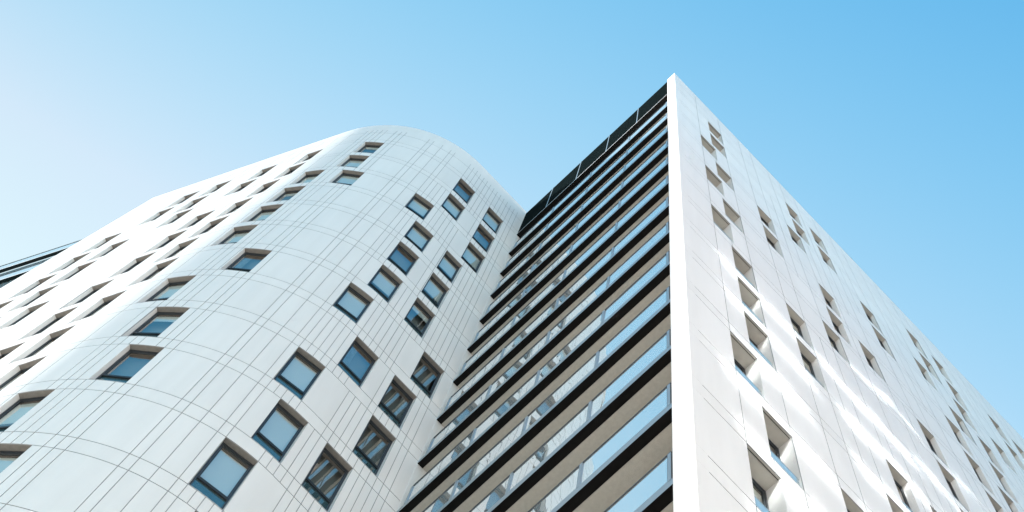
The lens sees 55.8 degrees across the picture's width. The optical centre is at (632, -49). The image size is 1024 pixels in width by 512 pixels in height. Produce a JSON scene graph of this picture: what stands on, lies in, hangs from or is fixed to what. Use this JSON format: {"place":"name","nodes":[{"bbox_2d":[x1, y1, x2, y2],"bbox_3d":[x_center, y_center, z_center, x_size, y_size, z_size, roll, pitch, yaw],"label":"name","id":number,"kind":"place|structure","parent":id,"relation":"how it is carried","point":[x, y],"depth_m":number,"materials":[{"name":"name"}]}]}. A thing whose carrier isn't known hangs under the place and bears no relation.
{"place":"outdoors","nodes":[
{"label":"outdoors","id":0,"kind":"place"},
{"bbox_2d":[0,240,80,287],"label":"glazed building","id":1,"kind":"structure","parent":0,"point":[6,278],"depth_m":71.35,"materials":[{"name":"blue glass"}]},
{"bbox_2d":[0,125,525,511],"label":"curved building","id":2,"kind":"structure","parent":0,"point":[292,330],"depth_m":37.84,"materials":[{"name":"grey"}]},
{"bbox_2d":[0,451,24,472],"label":"window","id":3,"kind":"structure","parent":2,"relation":"in","point":[6,457],"depth_m":27.12,"materials":[{"name":"grey"}]},
{"bbox_2d":[0,366,32,390],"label":"window","id":4,"kind":"structure","parent":2,"relation":"in","point":[23,371],"depth_m":33.00,"materials":[{"name":"grey"}]},
{"bbox_2d":[9,310,35,325],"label":"window","id":5,"kind":"structure","parent":2,"relation":"in","point":[29,313],"depth_m":42.27,"materials":[{"name":"grey glass"}]},
{"bbox_2d":[0,396,46,431],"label":"window","id":6,"kind":"structure","parent":2,"relation":"in","point":[25,405],"depth_m":29.77,"materials":[{"name":"grey"}]},
{"bbox_2d":[22,293,45,306],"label":"window","id":7,"kind":"structure","parent":2,"relation":"in","point":[28,303],"depth_m":45.31,"materials":[{"name":"grey"}]},
{"bbox_2d":[24,335,61,358],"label":"window","id":8,"kind":"structure","parent":2,"relation":"in","point":[51,340],"depth_m":35.95,"materials":[{"name":"grey"}]},
{"bbox_2d":[32,315,65,335],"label":"window","id":9,"kind":"structure","parent":2,"relation":"in","point":[57,319],"depth_m":39.03,"materials":[{"name":"grey glass"}]},
{"bbox_2d":[65,268,84,279],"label":"window","id":10,"kind":"structure","parent":2,"relation":"in","point":[84,268],"depth_m":48.39,"materials":[{"name":"grey"}]},
{"bbox_2d":[73,287,102,304],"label":"window","id":11,"kind":"structure","parent":2,"relation":"in","point":[93,291],"depth_m":42.13,"materials":[{"name":"grey"}]},
{"bbox_2d":[82,299,113,318],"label":"window","id":12,"kind":"structure","parent":2,"relation":"in","point":[104,304],"depth_m":38.99,"materials":[{"name":"grey glass"}]},
{"bbox_2d":[96,350,158,382],"bbox_3d":[-16.948,14.029,32.108,1.204,2.392,0.112,5,-86,2],"label":"window","id":13,"kind":"structure","parent":2,"relation":"in","point":[104,376],"depth_m":31.90,"materials":[{"name":"grey"}]},
{"bbox_2d":[121,260,143,273],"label":"window","id":14,"kind":"structure","parent":2,"relation":"in","point":[137,263],"depth_m":45.17,"materials":[{"name":"grey"}]},
{"bbox_2d":[141,266,166,281],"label":"window","id":15,"kind":"structure","parent":2,"relation":"in","point":[160,269],"depth_m":42.08,"materials":[{"name":"grey"}]},
{"bbox_2d":[129,312,183,336],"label":"window","id":16,"kind":"structure","parent":2,"relation":"in","point":[159,316],"depth_m":35.86,"materials":[{"name":"grey"}]},
{"bbox_2d":[145,281,188,301],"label":"window","id":17,"kind":"structure","parent":2,"relation":"in","point":[172,288],"depth_m":38.70,"materials":[{"name":"grey"}]},
{"bbox_2d":[157,237,176,248],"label":"window","id":18,"kind":"structure","parent":2,"relation":"in","point":[170,240],"depth_m":48.27,"materials":[{"name":"grey glass"}]},
{"bbox_2d":[165,245,187,258],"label":"window","id":19,"kind":"structure","parent":2,"relation":"in","point":[177,251],"depth_m":45.07,"materials":[{"name":"grey glass"}]},
{"bbox_2d":[186,217,204,227],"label":"window","id":20,"kind":"structure","parent":2,"relation":"in","point":[198,220],"depth_m":51.31,"materials":[{"name":"grey"}]},
{"bbox_2d":[199,223,218,234],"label":"window","id":21,"kind":"structure","parent":2,"relation":"in","point":[214,225],"depth_m":48.20,"materials":[{"name":"grey glass"}]},
{"bbox_2d":[189,442,253,509],"bbox_3d":[-12.532,16.005,29.051,1.240,2.392,0.157,38,-86,-1],"label":"window","id":22,"kind":"structure","parent":2,"relation":"in","point":[220,478],"depth_m":29.22,"materials":[{"name":"blue glass"}]},
{"bbox_2d":[218,229,252,244],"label":"window","id":23,"kind":"structure","parent":2,"relation":"in","point":[238,235],"depth_m":44.78,"materials":[{"name":"grey"}]},
{"bbox_2d":[227,204,243,213],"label":"window","id":24,"kind":"structure","parent":2,"relation":"in","point":[236,207],"depth_m":51.29,"materials":[{"name":"grey"}]},
{"bbox_2d":[226,252,266,271],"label":"window","id":25,"kind":"structure","parent":2,"relation":"in","point":[239,267],"depth_m":41.53,"materials":[{"name":"grey"}]},
{"bbox_2d":[247,208,278,221],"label":"window","id":26,"kind":"structure","parent":2,"relation":"in","point":[265,214],"depth_m":47.85,"materials":[{"name":"grey"}]},
{"bbox_2d":[251,403,303,461],"bbox_3d":[-11.955,16.216,32.072,1.240,2.392,0.157,42,-86,-1],"label":"window","id":27,"kind":"structure","parent":2,"relation":"in","point":[279,430],"depth_m":32.28,"materials":[{"name":"blue glass"}]},
{"bbox_2d":[274,190,300,200],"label":"window","id":28,"kind":"structure","parent":2,"relation":"in","point":[289,193],"depth_m":51.17,"materials":[{"name":"grey"}]},
{"bbox_2d":[274,351,321,399],"bbox_3d":[-12.327,15.637,35.077,1.240,2.392,0.157,38,-86,-1],"label":"window","id":29,"kind":"structure","parent":2,"relation":"in","point":[298,376],"depth_m":35.31,"materials":[{"name":"blue glass"}]},
{"bbox_2d":[295,174,318,183],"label":"window","id":30,"kind":"structure","parent":2,"relation":"in","point":[309,178],"depth_m":53.94,"materials":[{"name":"grey"}]},
{"bbox_2d":[302,447,348,510],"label":"window","id":31,"kind":"structure","parent":2,"relation":"in","point":[307,483],"depth_m":31.59,"materials":[{"name":"grey"}]},
{"bbox_2d":[332,173,360,184],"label":"window","id":32,"kind":"structure","parent":2,"relation":"in","point":[348,179],"depth_m":53.72,"materials":[{"name":"blue glass"}]},
{"bbox_2d":[333,286,370,322],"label":"window","id":33,"kind":"structure","parent":2,"relation":"in","point":[350,303],"depth_m":41.39,"materials":[{"name":"blue glass"}]},
{"bbox_2d":[341,158,365,167],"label":"window","id":34,"kind":"structure","parent":2,"relation":"in","point":[351,162],"depth_m":56.87,"materials":[{"name":"blue glass"}]},
{"bbox_2d":[337,340,374,386],"bbox_3d":[-11.088,16.515,38.115,0.214,2.392,1.261,-43,-89,4],"label":"window","id":35,"kind":"structure","parent":2,"relation":"in","point":[350,353],"depth_m":38.14,"materials":[{"name":"grey"}]},
{"bbox_2d":[357,145,380,152],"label":"window","id":36,"kind":"structure","parent":2,"relation":"in","point":[372,147],"depth_m":60.14,"materials":[{"name":"grey"}]},
{"bbox_2d":[352,419,391,474],"bbox_3d":[-9.650,18.312,35.149,0.207,2.392,1.269,-43,-89,4],"label":"window","id":37,"kind":"structure","parent":2,"relation":"in","point":[373,463],"depth_m":35.23,"materials":[{"name":"grey"}]},
{"bbox_2d":[367,267,399,302],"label":"window","id":38,"kind":"structure","parent":2,"relation":"in","point":[381,279],"depth_m":44.49,"materials":[{"name":"blue glass"}]},
{"bbox_2d":[378,379,412,427],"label":"window","id":39,"kind":"structure","parent":2,"relation":"in","point":[395,417],"depth_m":38.27,"materials":[{"name":"grey"}]},
{"bbox_2d":[387,244,415,275],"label":"window","id":40,"kind":"structure","parent":2,"relation":"in","point":[404,272],"depth_m":47.17,"materials":[{"name":"grey"}]},
{"bbox_2d":[404,224,430,251],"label":"window","id":41,"kind":"structure","parent":2,"relation":"in","point":[415,235],"depth_m":50.53,"materials":[{"name":"blue glass"}]},
{"bbox_2d":[404,300,431,337],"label":"window","id":42,"kind":"structure","parent":2,"relation":"in","point":[416,307],"depth_m":44.88,"materials":[{"name":"grey"}]},
{"bbox_2d":[405,196,431,219],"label":"window","id":43,"kind":"structure","parent":2,"relation":"in","point":[416,204],"depth_m":53.59,"materials":[{"name":"blue glass"}]},
{"bbox_2d":[410,355,440,397],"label":"window","id":44,"kind":"structure","parent":2,"relation":"in","point":[413,378],"depth_m":40.87,"materials":[{"name":"grey"}]},
{"bbox_2d":[421,276,446,308],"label":"window","id":45,"kind":"structure","parent":2,"relation":"in","point":[432,286],"depth_m":47.58,"materials":[{"name":"blue glass"}]},
{"bbox_2d":[436,253,458,282],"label":"window","id":46,"kind":"structure","parent":2,"relation":"in","point":[446,263],"depth_m":50.58,"materials":[{"name":"blue glass"}]},
{"bbox_2d":[441,195,462,219],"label":"window","id":47,"kind":"structure","parent":2,"relation":"in","point":[448,203],"depth_m":56.66,"materials":[{"name":"blue glass"}]},
{"bbox_2d":[453,181,472,202],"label":"window","id":48,"kind":"structure","parent":2,"relation":"in","point":[470,196],"depth_m":59.71,"materials":[{"name":"grey"}]},
{"bbox_2d":[461,245,482,272],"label":"window","id":49,"kind":"structure","parent":2,"relation":"in","point":[469,255],"depth_m":53.63,"materials":[{"name":"blue glass"}]},
{"bbox_2d":[472,226,491,251],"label":"window","id":50,"kind":"structure","parent":2,"relation":"in","point":[477,233],"depth_m":56.74,"materials":[{"name":"grey"}]},
{"bbox_2d":[482,210,500,233],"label":"window","id":51,"kind":"structure","parent":2,"relation":"in","point":[488,218],"depth_m":59.72,"materials":[{"name":"blue glass"}]},
{"bbox_2d":[0,0,1023,438],"label":"sky","id":52,"kind":"structure","parent":0,"point":[897,126],"materials":[{"name":"blue"}]},
{"bbox_2d":[396,73,1023,511],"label":"apartment tower","id":53,"kind":"structure","parent":0,"point":[690,307],"depth_m":35.40,"materials":[{"name":"grey"}]},
{"bbox_2d":[711,206,731,240],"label":"window","id":54,"kind":"structure","parent":53,"relation":"in","point":[711,206],"depth_m":39.65,"materials":[{"name":"grey"}]},
{"bbox_2d":[732,249,754,287],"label":"window","id":55,"kind":"structure","parent":53,"relation":"in","point":[732,249],"depth_m":36.65,"materials":[{"name":"grey"}]},
{"bbox_2d":[730,334,761,395],"bbox_3d":[3.137,12.426,28.299,0.575,2.392,1.212,-43,-89,4],"label":"window","id":56,"kind":"structure","parent":53,"relation":"in","point":[738,367],"depth_m":27.61,"materials":[{"name":"blue glass"}]},
{"bbox_2d":[738,279,762,323],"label":"window","id":57,"kind":"structure","parent":53,"relation":"in","point":[743,302],"depth_m":33.64,"materials":[{"name":"grey"}]},
{"bbox_2d":[744,314,772,366],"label":"window","id":58,"kind":"structure","parent":53,"relation":"in","point":[752,343],"depth_m":30.63,"materials":[{"name":"grey"}]},
{"bbox_2d":[747,448,777,511],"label":"window","id":59,"kind":"structure","parent":53,"relation":"in","point":[759,491],"depth_m":23.21,"materials":[{"name":"blue glass"}]},
{"bbox_2d":[766,236,775,249],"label":"window","id":60,"kind":"structure","parent":53,"relation":"in","point":[768,239],"depth_m":47.48,"materials":[{"name":"grey glass"}]},
{"bbox_2d":[763,411,799,485],"bbox_3d":[3.726,13.304,25.305,0.530,2.392,1.212,-43,-89,4],"label":"window","id":61,"kind":"structure","parent":53,"relation":"in","point":[776,456],"depth_m":24.61,"materials":[{"name":"blue"}]},
{"bbox_2d":[790,317,810,346],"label":"window","id":62,"kind":"structure","parent":53,"relation":"in","point":[795,326],"depth_m":38.35,"materials":[{"name":"grey glass"}]},
{"bbox_2d":[800,352,823,386],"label":"window","id":63,"kind":"structure","parent":53,"relation":"in","point":[806,362],"depth_m":35.26,"materials":[{"name":"grey glass"}]},
{"bbox_2d":[827,334,840,354],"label":"window","id":64,"kind":"structure","parent":53,"relation":"in","point":[832,342],"depth_m":41.43,"materials":[{"name":"grey glass"}]},
{"bbox_2d":[831,320,840,334],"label":"window","id":65,"kind":"structure","parent":53,"relation":"in","point":[834,324],"depth_m":44.59,"materials":[{"name":"grey glass"}]},
{"bbox_2d":[865,356,874,370],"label":"window","id":66,"kind":"structure","parent":53,"relation":"in","point":[868,360],"depth_m":44.47,"materials":[{"name":"grey glass"}]},
{"bbox_2d":[893,478,912,511],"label":"window","id":67,"kind":"structure","parent":53,"relation":"in","point":[898,485],"depth_m":32.13,"materials":[{"name":"grey"}]},
{"bbox_2d":[925,436,945,464],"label":"window","id":68,"kind":"structure","parent":53,"relation":"in","point":[928,440],"depth_m":41.30,"materials":[{"name":"grey glass"}]},
{"bbox_2d":[945,478,968,511],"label":"window","id":69,"kind":"structure","parent":53,"relation":"in","point":[954,494],"depth_m":38.21,"materials":[{"name":"grey"}]}
]}

